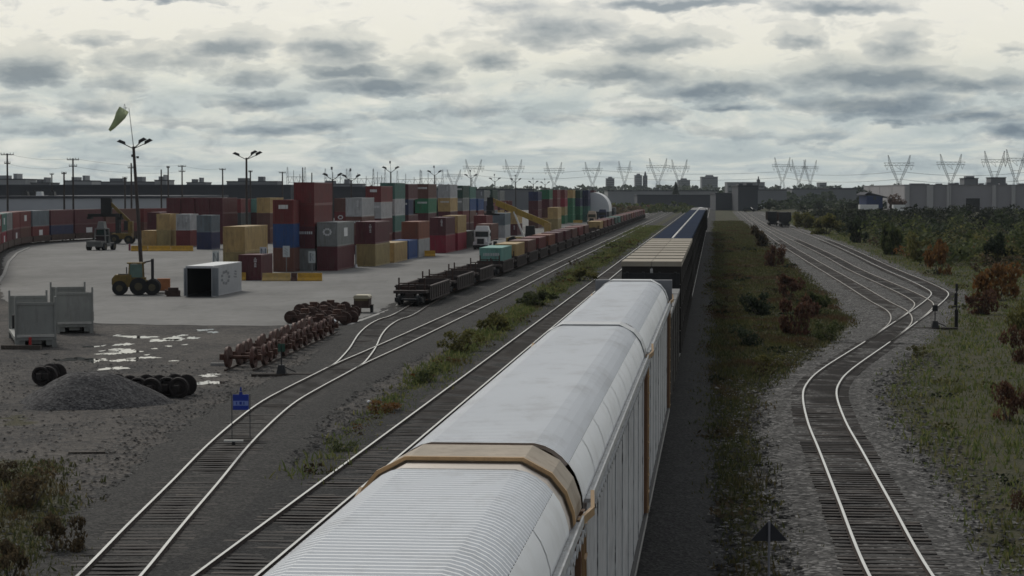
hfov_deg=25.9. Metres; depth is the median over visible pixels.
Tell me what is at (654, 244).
lumber bundle
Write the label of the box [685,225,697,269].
lumber bundle
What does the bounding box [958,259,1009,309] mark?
weeds
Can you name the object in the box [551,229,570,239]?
shipping container
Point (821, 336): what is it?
shrub
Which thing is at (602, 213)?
semi truck
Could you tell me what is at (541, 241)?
shipping container
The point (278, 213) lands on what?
container door
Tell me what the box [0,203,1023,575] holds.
ground
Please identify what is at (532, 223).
shipping container
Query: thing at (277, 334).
wheelset
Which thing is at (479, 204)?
shipping container
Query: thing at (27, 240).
well car
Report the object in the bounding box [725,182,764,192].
building
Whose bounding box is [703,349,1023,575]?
gravel stones
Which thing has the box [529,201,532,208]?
container door
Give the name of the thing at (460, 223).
shipping container
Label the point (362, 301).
generator cart
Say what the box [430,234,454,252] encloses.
shipping container
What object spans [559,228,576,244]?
shipping container
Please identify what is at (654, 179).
power line
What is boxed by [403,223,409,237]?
container door
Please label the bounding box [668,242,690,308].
lumber bundle
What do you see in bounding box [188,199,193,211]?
container door
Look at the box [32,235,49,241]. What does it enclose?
well car
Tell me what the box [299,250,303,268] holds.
container door
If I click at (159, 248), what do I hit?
barrier
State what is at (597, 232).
well car
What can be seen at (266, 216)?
container door
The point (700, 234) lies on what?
lumber bundle
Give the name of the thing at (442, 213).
shipping container
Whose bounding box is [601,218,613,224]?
shipping container
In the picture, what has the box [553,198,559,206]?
shipping container
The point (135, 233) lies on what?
well car
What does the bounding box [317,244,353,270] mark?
shipping container
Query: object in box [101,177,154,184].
building
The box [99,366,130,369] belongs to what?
puddle
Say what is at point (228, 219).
shipping container
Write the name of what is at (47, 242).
railway track
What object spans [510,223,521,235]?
shipping container
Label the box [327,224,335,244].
container door
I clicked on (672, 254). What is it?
lumber bundle
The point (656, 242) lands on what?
lumber bundle
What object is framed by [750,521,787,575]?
triangular sign
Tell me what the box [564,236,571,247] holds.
well car
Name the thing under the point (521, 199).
building
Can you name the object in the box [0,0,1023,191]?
sky
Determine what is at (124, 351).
puddle
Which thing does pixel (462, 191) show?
shipping container
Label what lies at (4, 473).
shrub
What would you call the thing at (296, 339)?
wheelset
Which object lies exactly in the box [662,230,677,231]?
lumber bundle
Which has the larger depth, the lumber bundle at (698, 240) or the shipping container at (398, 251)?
the shipping container at (398, 251)
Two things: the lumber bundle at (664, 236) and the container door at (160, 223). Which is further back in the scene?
the container door at (160, 223)
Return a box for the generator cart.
[351,294,373,311]
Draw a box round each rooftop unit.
[21,190,29,195]
[30,190,35,195]
[36,190,43,195]
[48,190,56,195]
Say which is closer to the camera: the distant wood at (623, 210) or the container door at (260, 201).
the container door at (260, 201)
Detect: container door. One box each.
[140,209,142,220]
[143,231,148,244]
[148,213,153,225]
[149,231,154,244]
[157,215,163,228]
[157,231,163,244]
[164,215,169,228]
[164,231,169,244]
[167,199,172,211]
[173,199,178,211]
[177,215,182,228]
[177,231,182,245]
[182,199,187,211]
[183,215,188,228]
[183,231,189,245]
[184,268,185,295]
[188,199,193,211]
[196,199,201,211]
[198,216,203,230]
[198,233,203,247]
[202,199,207,211]
[204,216,210,230]
[204,233,210,247]
[210,199,215,211]
[212,268,218,295]
[216,199,221,211]
[216,214,221,227]
[224,228,233,249]
[225,253,233,261]
[234,228,243,249]
[234,253,243,261]
[237,200,239,211]
[240,256,249,277]
[250,256,259,277]
[251,200,255,211]
[251,213,255,224]
[258,199,263,211]
[258,214,263,224]
[264,199,268,211]
[264,214,268,226]
[274,201,282,221]
[274,225,282,245]
[274,249,283,269]
[283,201,291,221]
[283,225,291,245]
[284,249,292,269]
[295,183,303,202]
[297,206,303,224]
[299,228,303,246]
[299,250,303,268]
[304,183,312,202]
[304,206,312,224]
[304,228,312,246]
[305,250,312,268]
[318,224,326,244]
[318,248,326,268]
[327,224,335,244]
[327,248,335,268]
[335,199,339,210]
[335,213,339,220]
[340,199,345,210]
[341,213,345,220]
[347,199,353,214]
[354,199,360,214]
[354,218,360,233]
[357,223,365,241]
[357,245,365,264]
[366,223,373,241]
[366,245,373,264]
[367,187,372,197]
[373,187,379,200]
[374,203,379,216]
[390,244,392,260]
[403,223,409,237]
[405,185,407,197]
[405,200,407,213]
[410,223,417,237]
[416,199,421,211]
[418,185,421,196]
[422,185,427,196]
[422,199,427,211]
[422,214,427,220]
[431,218,437,233]
[431,236,437,251]
[438,218,444,233]
[438,236,444,251]
[439,185,443,196]
[439,199,443,210]
[444,185,449,196]
[444,199,449,210]
[455,217,456,231]
[455,234,456,248]
[457,186,461,196]
[458,199,461,209]
[475,216,479,226]
[479,191,483,198]
[480,216,485,223]
[481,249,489,260]
[491,249,499,260]
[494,215,498,224]
[499,214,503,224]
[499,226,503,236]
[512,213,516,222]
[512,225,516,234]
[529,192,532,199]
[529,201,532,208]
[533,192,537,199]
[533,201,537,208]
[533,210,537,216]
[545,190,548,197]
[545,200,548,207]
[548,208,552,217]
[548,219,552,228]
[553,190,556,197]
[553,199,556,206]
[553,208,556,217]
[553,219,556,228]
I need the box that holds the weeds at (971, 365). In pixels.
[955,323,981,369]
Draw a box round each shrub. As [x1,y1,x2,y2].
[0,458,20,483]
[0,538,29,575]
[2,459,58,508]
[30,510,87,552]
[324,438,359,452]
[366,400,401,411]
[409,363,441,384]
[436,328,486,351]
[475,312,513,330]
[516,290,559,306]
[566,267,598,280]
[728,324,764,346]
[737,292,772,314]
[750,224,768,245]
[752,353,785,367]
[764,244,786,266]
[775,273,805,297]
[778,293,821,335]
[792,211,817,227]
[806,291,831,312]
[810,212,847,234]
[813,320,845,340]
[846,216,868,242]
[879,222,903,254]
[905,230,930,261]
[906,344,927,355]
[922,238,951,274]
[964,288,999,314]
[972,261,1023,299]
[983,232,1013,264]
[990,380,1023,421]
[998,324,1023,362]
[1004,299,1023,330]
[1009,490,1023,511]
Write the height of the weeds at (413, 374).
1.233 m
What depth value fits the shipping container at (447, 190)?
438.68 m
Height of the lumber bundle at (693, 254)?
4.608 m
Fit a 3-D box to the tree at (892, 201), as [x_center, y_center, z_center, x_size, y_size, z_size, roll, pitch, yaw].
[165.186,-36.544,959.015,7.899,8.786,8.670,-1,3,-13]
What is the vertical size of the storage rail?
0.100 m
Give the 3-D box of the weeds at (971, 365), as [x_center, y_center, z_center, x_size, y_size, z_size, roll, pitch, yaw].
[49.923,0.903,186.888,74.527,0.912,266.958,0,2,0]
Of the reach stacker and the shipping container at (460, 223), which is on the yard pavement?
the reach stacker
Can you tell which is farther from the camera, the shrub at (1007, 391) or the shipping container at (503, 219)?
the shipping container at (503, 219)
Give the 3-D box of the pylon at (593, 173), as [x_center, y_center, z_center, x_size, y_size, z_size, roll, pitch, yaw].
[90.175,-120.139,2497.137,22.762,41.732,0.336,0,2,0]
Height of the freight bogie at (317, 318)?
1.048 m
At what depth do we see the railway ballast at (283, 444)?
78.51 m
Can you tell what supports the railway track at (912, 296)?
on the railway ballast at (940, 318)
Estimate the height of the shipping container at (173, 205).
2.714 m
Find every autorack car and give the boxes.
[263,444,594,575]
[407,321,653,575]
[558,279,673,515]
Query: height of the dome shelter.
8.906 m
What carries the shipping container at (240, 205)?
on the shipping container at (241, 218)
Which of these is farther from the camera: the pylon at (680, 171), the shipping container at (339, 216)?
the pylon at (680, 171)
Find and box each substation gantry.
[286,167,305,184]
[324,169,347,183]
[348,170,373,185]
[372,169,385,185]
[396,171,421,183]
[419,170,443,183]
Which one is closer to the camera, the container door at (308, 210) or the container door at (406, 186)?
the container door at (308, 210)
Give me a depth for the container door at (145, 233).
381.94 m
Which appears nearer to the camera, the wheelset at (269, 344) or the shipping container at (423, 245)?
the wheelset at (269, 344)
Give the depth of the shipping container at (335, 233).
262.26 m
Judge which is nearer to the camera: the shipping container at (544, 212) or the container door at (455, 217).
the container door at (455, 217)
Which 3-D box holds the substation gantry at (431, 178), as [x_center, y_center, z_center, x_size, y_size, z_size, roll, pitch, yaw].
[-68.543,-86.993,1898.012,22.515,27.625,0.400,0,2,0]
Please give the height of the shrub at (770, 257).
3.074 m
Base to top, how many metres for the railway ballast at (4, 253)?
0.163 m
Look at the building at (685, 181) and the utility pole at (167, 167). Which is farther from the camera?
the building at (685, 181)
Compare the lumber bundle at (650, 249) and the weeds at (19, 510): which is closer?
the weeds at (19, 510)
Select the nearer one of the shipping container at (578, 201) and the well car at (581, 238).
the well car at (581, 238)
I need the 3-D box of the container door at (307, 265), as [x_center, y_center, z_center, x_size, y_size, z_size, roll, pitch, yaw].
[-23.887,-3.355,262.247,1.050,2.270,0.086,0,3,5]
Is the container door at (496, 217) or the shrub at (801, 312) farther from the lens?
the container door at (496, 217)
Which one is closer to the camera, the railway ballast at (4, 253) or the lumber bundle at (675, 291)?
the lumber bundle at (675, 291)
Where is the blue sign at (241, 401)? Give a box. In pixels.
[231,387,250,437]
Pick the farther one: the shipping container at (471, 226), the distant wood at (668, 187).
the distant wood at (668, 187)
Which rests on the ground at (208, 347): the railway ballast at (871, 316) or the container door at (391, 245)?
the railway ballast at (871, 316)
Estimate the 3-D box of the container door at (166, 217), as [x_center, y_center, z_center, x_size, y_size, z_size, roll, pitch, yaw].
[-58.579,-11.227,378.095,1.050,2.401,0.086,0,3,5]
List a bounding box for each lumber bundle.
[621,259,652,278]
[626,256,655,258]
[630,253,658,255]
[633,250,660,252]
[637,248,662,250]
[640,246,664,247]
[643,244,666,245]
[645,242,668,243]
[648,240,669,241]
[650,238,671,239]
[652,259,682,352]
[655,235,672,236]
[655,256,683,341]
[657,253,685,337]
[660,250,686,331]
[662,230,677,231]
[662,248,687,322]
[664,246,688,317]
[666,244,689,312]
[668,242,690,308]
[670,240,691,285]
[670,307,672,400]
[671,238,691,302]
[671,300,675,385]
[672,289,679,362]
[673,294,677,376]
[675,237,691,238]
[676,235,692,293]
[678,233,693,287]
[679,232,694,270]
[682,229,695,279]
[683,227,696,274]
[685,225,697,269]
[687,223,698,265]
[689,221,699,260]
[690,219,700,256]
[692,217,701,251]
[694,215,702,246]
[695,213,703,234]
[699,209,705,232]
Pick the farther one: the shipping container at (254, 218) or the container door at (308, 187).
the shipping container at (254, 218)
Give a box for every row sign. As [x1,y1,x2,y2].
[212,251,218,261]
[260,247,266,253]
[283,246,289,272]
[308,251,314,262]
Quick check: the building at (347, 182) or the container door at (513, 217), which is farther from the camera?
the building at (347, 182)
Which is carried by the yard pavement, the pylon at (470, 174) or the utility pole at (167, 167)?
the utility pole at (167, 167)
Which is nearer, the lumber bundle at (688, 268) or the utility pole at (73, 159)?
the lumber bundle at (688, 268)
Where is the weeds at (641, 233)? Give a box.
[265,225,666,484]
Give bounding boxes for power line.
[596,176,781,179]
[900,171,1023,175]
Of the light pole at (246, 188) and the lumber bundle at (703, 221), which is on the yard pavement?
the light pole at (246, 188)
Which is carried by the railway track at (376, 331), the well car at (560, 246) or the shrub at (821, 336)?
the well car at (560, 246)
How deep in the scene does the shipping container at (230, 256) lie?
241.38 m
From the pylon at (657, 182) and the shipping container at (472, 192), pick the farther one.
the pylon at (657, 182)
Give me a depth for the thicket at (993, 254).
303.18 m
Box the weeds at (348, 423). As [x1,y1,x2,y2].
[284,352,470,469]
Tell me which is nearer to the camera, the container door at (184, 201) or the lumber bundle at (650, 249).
the lumber bundle at (650, 249)
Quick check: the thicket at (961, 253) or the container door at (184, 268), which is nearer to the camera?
the container door at (184, 268)
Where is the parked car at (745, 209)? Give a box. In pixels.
[743,207,755,211]
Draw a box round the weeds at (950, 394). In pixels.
[908,255,1023,549]
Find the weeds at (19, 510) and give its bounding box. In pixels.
[0,454,113,575]
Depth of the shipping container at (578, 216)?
666.70 m
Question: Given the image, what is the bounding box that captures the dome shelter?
[590,193,611,218]
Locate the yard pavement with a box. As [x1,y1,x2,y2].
[0,210,648,325]
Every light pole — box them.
[117,111,152,261]
[233,150,262,224]
[323,167,341,220]
[341,168,360,197]
[382,161,398,182]
[428,166,441,183]
[510,175,520,206]
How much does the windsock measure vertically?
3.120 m
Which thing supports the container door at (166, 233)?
in the shipping container at (165, 237)
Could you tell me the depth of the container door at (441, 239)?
336.16 m
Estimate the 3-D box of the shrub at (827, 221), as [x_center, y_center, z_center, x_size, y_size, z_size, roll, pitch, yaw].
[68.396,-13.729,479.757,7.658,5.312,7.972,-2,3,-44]
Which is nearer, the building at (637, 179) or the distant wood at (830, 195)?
the distant wood at (830, 195)
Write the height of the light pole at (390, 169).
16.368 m
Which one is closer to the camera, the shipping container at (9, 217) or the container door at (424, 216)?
the shipping container at (9, 217)
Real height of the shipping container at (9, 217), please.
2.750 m
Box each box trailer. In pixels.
[858,205,877,209]
[892,205,904,210]
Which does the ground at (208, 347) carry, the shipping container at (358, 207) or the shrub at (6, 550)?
the shrub at (6, 550)
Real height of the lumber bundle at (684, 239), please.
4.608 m
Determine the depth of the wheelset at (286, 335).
127.97 m
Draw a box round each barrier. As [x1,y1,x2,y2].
[131,246,147,250]
[148,246,170,250]
[171,246,192,250]
[242,272,245,279]
[262,273,290,280]
[291,273,296,280]
[297,273,321,280]
[424,251,434,255]
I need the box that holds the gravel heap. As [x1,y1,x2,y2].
[19,372,174,410]
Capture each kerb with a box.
[0,247,29,281]
[347,304,396,324]
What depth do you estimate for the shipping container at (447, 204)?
438.80 m
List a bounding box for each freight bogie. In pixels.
[284,308,323,323]
[293,302,331,311]
[305,314,337,328]
[309,305,340,311]
[315,309,358,324]
[318,300,350,309]
[327,304,360,315]
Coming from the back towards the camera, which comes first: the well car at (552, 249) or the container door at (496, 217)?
the container door at (496, 217)
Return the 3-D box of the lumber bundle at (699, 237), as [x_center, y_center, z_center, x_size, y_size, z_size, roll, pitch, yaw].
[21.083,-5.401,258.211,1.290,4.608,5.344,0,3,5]
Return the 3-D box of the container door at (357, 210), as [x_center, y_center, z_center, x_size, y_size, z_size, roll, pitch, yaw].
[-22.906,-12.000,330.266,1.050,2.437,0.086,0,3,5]
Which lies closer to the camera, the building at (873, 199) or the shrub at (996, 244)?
the shrub at (996, 244)
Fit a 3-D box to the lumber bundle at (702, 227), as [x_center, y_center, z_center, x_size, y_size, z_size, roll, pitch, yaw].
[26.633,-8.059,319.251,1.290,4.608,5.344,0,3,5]
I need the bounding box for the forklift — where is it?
[112,258,164,294]
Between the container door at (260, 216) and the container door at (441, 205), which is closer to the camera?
the container door at (260, 216)
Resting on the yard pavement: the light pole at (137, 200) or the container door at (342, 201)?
the light pole at (137, 200)
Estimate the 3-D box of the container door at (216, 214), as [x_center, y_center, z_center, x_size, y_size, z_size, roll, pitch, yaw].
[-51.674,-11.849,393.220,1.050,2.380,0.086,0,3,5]
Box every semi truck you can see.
[472,226,497,248]
[586,211,596,223]
[598,209,606,218]
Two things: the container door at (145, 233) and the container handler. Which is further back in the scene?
the container handler
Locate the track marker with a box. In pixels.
[224,440,242,444]
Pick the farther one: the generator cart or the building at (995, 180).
the building at (995, 180)
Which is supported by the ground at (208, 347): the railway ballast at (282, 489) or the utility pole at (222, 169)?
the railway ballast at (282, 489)
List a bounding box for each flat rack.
[8,290,56,346]
[50,282,93,333]
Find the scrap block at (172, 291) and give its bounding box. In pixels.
[165,287,179,296]
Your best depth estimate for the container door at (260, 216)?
397.26 m
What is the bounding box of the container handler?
[87,198,135,243]
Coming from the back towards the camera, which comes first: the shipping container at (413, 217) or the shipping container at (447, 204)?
the shipping container at (447, 204)
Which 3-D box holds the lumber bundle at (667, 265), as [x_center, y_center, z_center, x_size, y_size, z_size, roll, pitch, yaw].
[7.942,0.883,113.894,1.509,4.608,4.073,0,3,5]
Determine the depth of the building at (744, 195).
1049.22 m
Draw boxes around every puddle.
[56,358,92,360]
[85,359,106,361]
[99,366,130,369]
[108,359,138,361]
[112,343,131,345]
[118,349,143,353]
[120,336,156,337]
[127,356,160,358]
[150,339,177,341]
[160,336,184,340]
[197,380,223,384]
[198,373,218,376]
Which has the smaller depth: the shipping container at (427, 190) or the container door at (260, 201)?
the container door at (260, 201)
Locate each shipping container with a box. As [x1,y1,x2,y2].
[0,212,12,229]
[0,213,6,231]
[0,214,1,232]
[2,231,6,242]
[6,211,30,227]
[7,229,12,240]
[12,212,19,228]
[13,228,19,238]
[20,227,30,237]
[27,210,48,226]
[31,226,48,240]
[48,224,72,239]
[49,210,72,224]
[63,209,103,223]
[73,224,97,232]
[104,208,139,222]
[106,223,136,231]
[135,208,165,221]
[140,222,146,231]
[142,230,156,245]
[147,212,165,226]
[156,213,178,229]
[156,230,175,245]
[166,198,180,212]
[176,214,197,229]
[176,230,196,245]
[181,198,194,212]
[184,262,241,296]
[195,198,208,212]
[197,215,219,231]
[197,232,219,248]
[209,198,236,212]
[209,213,237,228]
[220,229,222,243]
[223,225,267,251]
[223,249,267,261]
[237,199,250,212]
[238,212,253,224]
[238,253,272,279]
[251,199,256,211]
[251,212,256,224]
[257,198,283,212]
[257,213,272,227]
[268,228,272,243]
[273,199,311,223]
[273,223,301,247]
[273,247,304,271]
[294,182,331,203]
[297,204,331,225]
[299,226,316,248]
[299,248,316,270]
[317,221,353,245]
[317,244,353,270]
[334,198,345,211]
[334,212,345,220]
[346,198,373,216]
[346,216,374,234]
[356,220,388,243]
[356,242,389,265]
[366,186,392,201]
[374,202,391,217]
[375,218,392,233]
[380,183,404,198]
[389,241,406,262]
[391,239,417,258]
[392,199,404,215]
[392,215,404,231]
[392,231,400,239]
[401,221,429,239]
[405,184,417,198]
[405,199,412,214]
[405,214,417,220]
[413,199,414,213]
[415,198,436,212]
[415,212,436,220]
[418,184,436,197]
[418,238,429,256]
[430,217,454,234]
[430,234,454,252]
[438,184,456,197]
[438,198,457,210]
[438,211,457,216]
[442,215,465,232]
[455,232,466,250]
[457,186,468,197]
[458,198,468,210]
[458,210,468,222]
[466,230,473,247]
[469,187,475,198]
[469,198,475,210]
[469,210,475,222]
[469,222,473,229]
[474,215,492,227]
[476,190,489,200]
[476,199,483,209]
[476,210,483,214]
[476,223,497,239]
[479,245,511,260]
[490,190,497,199]
[493,213,510,224]
[495,242,524,255]
[498,191,504,200]
[498,225,509,237]
[506,212,521,223]
[509,239,535,251]
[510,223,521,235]
[521,236,545,247]
[528,192,541,200]
[528,201,541,209]
[528,210,541,217]
[528,218,541,227]
[532,233,554,253]
[540,190,552,198]
[541,231,562,241]
[542,199,552,207]
[542,208,547,217]
[548,207,560,218]
[548,218,560,229]
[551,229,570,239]
[553,190,559,198]
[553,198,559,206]
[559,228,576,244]
[560,190,567,197]
[560,198,567,206]
[561,207,567,214]
[561,215,567,223]
[565,226,582,234]
[568,190,574,197]
[568,198,574,205]
[568,206,574,214]
[568,214,574,222]
[572,225,588,232]
[575,190,582,197]
[575,198,582,205]
[575,206,582,213]
[575,214,582,221]
[582,190,589,197]
[582,198,590,205]
[583,206,589,213]
[583,214,587,221]
[588,221,602,227]
[593,220,606,226]
[597,219,610,225]
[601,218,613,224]
[605,217,617,222]
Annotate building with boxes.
[0,174,36,184]
[0,185,293,199]
[0,195,227,211]
[30,177,59,184]
[65,175,100,184]
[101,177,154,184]
[154,175,174,184]
[186,178,211,184]
[226,177,281,184]
[325,179,365,186]
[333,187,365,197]
[437,189,532,209]
[604,190,717,204]
[605,177,614,186]
[634,174,641,186]
[634,195,709,207]
[643,171,646,186]
[677,178,689,188]
[700,175,717,189]
[710,193,731,209]
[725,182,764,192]
[731,183,758,210]
[758,190,786,203]
[782,189,863,202]
[817,182,826,187]
[820,188,863,188]
[856,192,886,209]
[959,176,978,184]
[986,177,1005,184]
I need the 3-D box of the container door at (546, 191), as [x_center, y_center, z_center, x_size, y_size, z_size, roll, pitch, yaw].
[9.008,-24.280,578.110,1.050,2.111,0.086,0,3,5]
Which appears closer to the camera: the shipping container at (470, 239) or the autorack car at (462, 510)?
the autorack car at (462, 510)
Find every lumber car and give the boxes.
[623,268,679,356]
[672,231,694,295]
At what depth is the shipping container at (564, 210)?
634.31 m
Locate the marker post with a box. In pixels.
[354,245,357,267]
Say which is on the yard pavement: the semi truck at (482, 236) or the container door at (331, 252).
the semi truck at (482, 236)
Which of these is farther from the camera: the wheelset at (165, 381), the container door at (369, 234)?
the container door at (369, 234)
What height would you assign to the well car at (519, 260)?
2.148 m
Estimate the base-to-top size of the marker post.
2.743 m
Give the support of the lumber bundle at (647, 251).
on the lumber car at (674, 277)
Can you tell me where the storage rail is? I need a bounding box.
[224,331,337,370]
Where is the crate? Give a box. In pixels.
[157,278,169,290]
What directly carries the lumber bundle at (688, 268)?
on the lumber car
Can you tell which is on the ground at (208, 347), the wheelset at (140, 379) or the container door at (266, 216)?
the wheelset at (140, 379)
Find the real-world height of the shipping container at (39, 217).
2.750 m
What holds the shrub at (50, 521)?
on the ground at (208, 347)
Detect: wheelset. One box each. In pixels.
[32,363,59,384]
[40,363,66,384]
[125,375,134,379]
[131,374,152,384]
[142,375,163,392]
[159,374,180,396]
[169,374,196,397]
[219,346,262,368]
[232,343,272,364]
[242,341,277,361]
[247,338,277,358]
[253,335,291,355]
[255,333,294,352]
[266,331,302,350]
[274,328,306,348]
[279,324,316,342]
[279,326,312,345]
[290,322,323,340]
[297,320,328,338]
[301,318,331,335]
[306,316,338,333]
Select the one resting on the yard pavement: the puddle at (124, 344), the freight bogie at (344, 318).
the freight bogie at (344, 318)
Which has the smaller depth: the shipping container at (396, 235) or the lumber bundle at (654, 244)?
the lumber bundle at (654, 244)
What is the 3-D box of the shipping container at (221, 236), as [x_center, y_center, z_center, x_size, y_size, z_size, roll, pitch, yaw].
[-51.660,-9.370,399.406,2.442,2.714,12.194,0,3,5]
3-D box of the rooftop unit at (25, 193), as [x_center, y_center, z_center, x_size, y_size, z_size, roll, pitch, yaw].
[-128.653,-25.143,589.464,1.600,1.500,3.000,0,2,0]
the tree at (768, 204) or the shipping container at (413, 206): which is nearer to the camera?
the shipping container at (413, 206)
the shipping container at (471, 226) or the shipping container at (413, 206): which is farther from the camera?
the shipping container at (471, 226)
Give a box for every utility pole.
[1,153,13,210]
[61,172,66,208]
[67,158,78,208]
[122,177,126,208]
[128,163,132,207]
[161,170,161,207]
[166,166,169,197]
[178,165,185,197]
[219,168,225,197]
[248,170,252,198]
[279,171,285,197]
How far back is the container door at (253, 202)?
427.34 m
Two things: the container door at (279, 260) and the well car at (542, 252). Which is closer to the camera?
the container door at (279, 260)
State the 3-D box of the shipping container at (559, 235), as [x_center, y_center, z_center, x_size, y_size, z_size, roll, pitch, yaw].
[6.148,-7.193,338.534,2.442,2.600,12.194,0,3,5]
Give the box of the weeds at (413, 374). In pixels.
[353,238,639,430]
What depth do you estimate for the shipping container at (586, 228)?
404.29 m
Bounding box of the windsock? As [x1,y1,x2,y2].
[108,104,128,130]
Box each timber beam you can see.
[1,345,41,349]
[68,451,104,453]
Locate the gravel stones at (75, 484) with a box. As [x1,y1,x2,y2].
[0,358,405,573]
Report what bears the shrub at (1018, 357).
on the ground at (208, 347)
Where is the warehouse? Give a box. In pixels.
[863,182,1023,211]
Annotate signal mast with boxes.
[952,284,959,327]
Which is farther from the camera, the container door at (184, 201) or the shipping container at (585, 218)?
the shipping container at (585, 218)
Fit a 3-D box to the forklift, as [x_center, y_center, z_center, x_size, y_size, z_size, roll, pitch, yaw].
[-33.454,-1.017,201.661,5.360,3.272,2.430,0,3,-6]
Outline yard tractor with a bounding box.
[86,221,115,249]
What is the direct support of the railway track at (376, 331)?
on the railway ballast at (333, 345)
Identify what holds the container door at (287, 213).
in the shipping container at (285, 211)
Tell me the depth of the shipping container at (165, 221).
378.19 m
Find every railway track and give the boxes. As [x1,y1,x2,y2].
[0,237,141,253]
[70,212,671,575]
[191,213,684,575]
[320,211,661,369]
[646,210,709,529]
[738,211,916,343]
[746,213,938,321]
[759,211,953,575]
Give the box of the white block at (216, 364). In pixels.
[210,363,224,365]
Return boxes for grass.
[688,220,862,575]
[789,217,1023,575]
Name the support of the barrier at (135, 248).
on the yard pavement
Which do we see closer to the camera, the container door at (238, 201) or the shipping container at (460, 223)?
the shipping container at (460, 223)
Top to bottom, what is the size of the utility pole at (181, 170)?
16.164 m
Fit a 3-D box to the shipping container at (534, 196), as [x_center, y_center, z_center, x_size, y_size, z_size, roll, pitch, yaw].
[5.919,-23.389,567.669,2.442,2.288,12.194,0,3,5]
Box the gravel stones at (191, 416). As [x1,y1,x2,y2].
[1,351,456,571]
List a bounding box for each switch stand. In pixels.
[251,344,311,376]
[912,305,957,329]
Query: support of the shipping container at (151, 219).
on the shipping container
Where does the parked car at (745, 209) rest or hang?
on the ground at (208, 347)
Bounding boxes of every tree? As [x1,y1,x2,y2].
[673,182,679,194]
[764,200,772,210]
[812,200,824,208]
[846,201,857,208]
[856,188,871,200]
[887,193,906,208]
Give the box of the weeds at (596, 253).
[549,240,632,291]
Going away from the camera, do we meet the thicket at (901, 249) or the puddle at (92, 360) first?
the puddle at (92, 360)
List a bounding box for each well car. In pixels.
[3,241,7,249]
[8,240,13,247]
[13,238,20,245]
[21,236,31,243]
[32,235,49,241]
[50,233,74,239]
[75,232,95,238]
[110,231,141,237]
[393,271,450,304]
[425,264,474,291]
[451,258,494,282]
[477,255,513,275]
[512,251,526,266]
[525,247,537,261]
[536,244,547,257]
[546,241,556,253]
[555,238,564,250]
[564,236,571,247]
[571,234,578,244]
[577,234,584,242]
[583,230,589,240]
[589,227,594,238]
[590,227,603,234]
[591,227,599,236]
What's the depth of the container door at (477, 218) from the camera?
427.55 m
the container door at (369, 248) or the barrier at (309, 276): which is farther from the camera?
the container door at (369, 248)
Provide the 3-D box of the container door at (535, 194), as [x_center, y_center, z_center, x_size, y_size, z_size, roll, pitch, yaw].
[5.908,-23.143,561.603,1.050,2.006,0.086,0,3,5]
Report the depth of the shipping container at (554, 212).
531.48 m
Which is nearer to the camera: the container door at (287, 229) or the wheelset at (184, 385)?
the wheelset at (184, 385)
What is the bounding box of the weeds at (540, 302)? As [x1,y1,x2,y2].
[361,252,620,425]
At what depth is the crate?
209.83 m
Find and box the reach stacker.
[484,197,550,241]
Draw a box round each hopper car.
[766,211,777,225]
[777,212,790,226]
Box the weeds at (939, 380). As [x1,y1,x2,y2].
[932,264,1000,429]
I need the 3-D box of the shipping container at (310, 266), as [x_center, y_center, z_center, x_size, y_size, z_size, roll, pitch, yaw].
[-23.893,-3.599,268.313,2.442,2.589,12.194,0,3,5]
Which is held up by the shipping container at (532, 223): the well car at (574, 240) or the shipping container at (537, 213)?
the shipping container at (537, 213)
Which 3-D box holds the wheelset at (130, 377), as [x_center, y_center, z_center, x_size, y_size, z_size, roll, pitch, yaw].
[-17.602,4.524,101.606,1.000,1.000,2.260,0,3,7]
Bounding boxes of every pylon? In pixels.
[445,170,462,184]
[465,159,483,186]
[502,159,524,188]
[544,162,564,189]
[582,162,602,189]
[617,161,631,188]
[646,158,669,188]
[670,160,687,188]
[772,157,792,189]
[791,159,807,188]
[801,160,818,188]
[884,155,913,184]
[936,154,964,182]
[981,151,1007,176]
[1004,149,1023,184]
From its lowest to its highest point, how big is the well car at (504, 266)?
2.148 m
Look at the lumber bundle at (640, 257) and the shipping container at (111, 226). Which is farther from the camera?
the shipping container at (111, 226)
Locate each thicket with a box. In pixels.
[793,203,1023,234]
[810,205,1023,242]
[810,206,1023,265]
[846,215,1023,267]
[867,216,1023,273]
[893,238,1014,256]
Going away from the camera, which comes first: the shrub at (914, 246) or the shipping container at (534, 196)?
the shrub at (914, 246)
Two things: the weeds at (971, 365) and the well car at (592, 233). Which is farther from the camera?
the well car at (592, 233)
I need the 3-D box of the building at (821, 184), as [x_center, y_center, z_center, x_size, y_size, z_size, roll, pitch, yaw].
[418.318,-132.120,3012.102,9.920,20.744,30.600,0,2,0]
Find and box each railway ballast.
[0,212,674,575]
[0,238,141,275]
[133,212,683,575]
[288,211,663,371]
[636,208,729,575]
[733,211,942,344]
[743,214,958,323]
[751,211,1005,575]
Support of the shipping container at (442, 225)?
on the shipping container at (442, 243)
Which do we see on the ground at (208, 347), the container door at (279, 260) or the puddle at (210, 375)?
the puddle at (210, 375)
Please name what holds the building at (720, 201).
on the ground at (208, 347)
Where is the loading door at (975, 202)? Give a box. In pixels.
[966,198,979,211]
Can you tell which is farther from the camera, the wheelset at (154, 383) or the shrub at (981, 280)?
the shrub at (981, 280)
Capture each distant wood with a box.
[469,183,899,193]
[611,204,643,214]
[612,201,696,212]
[717,190,836,204]
[758,198,886,210]
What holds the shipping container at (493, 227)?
in the semi truck at (482, 236)

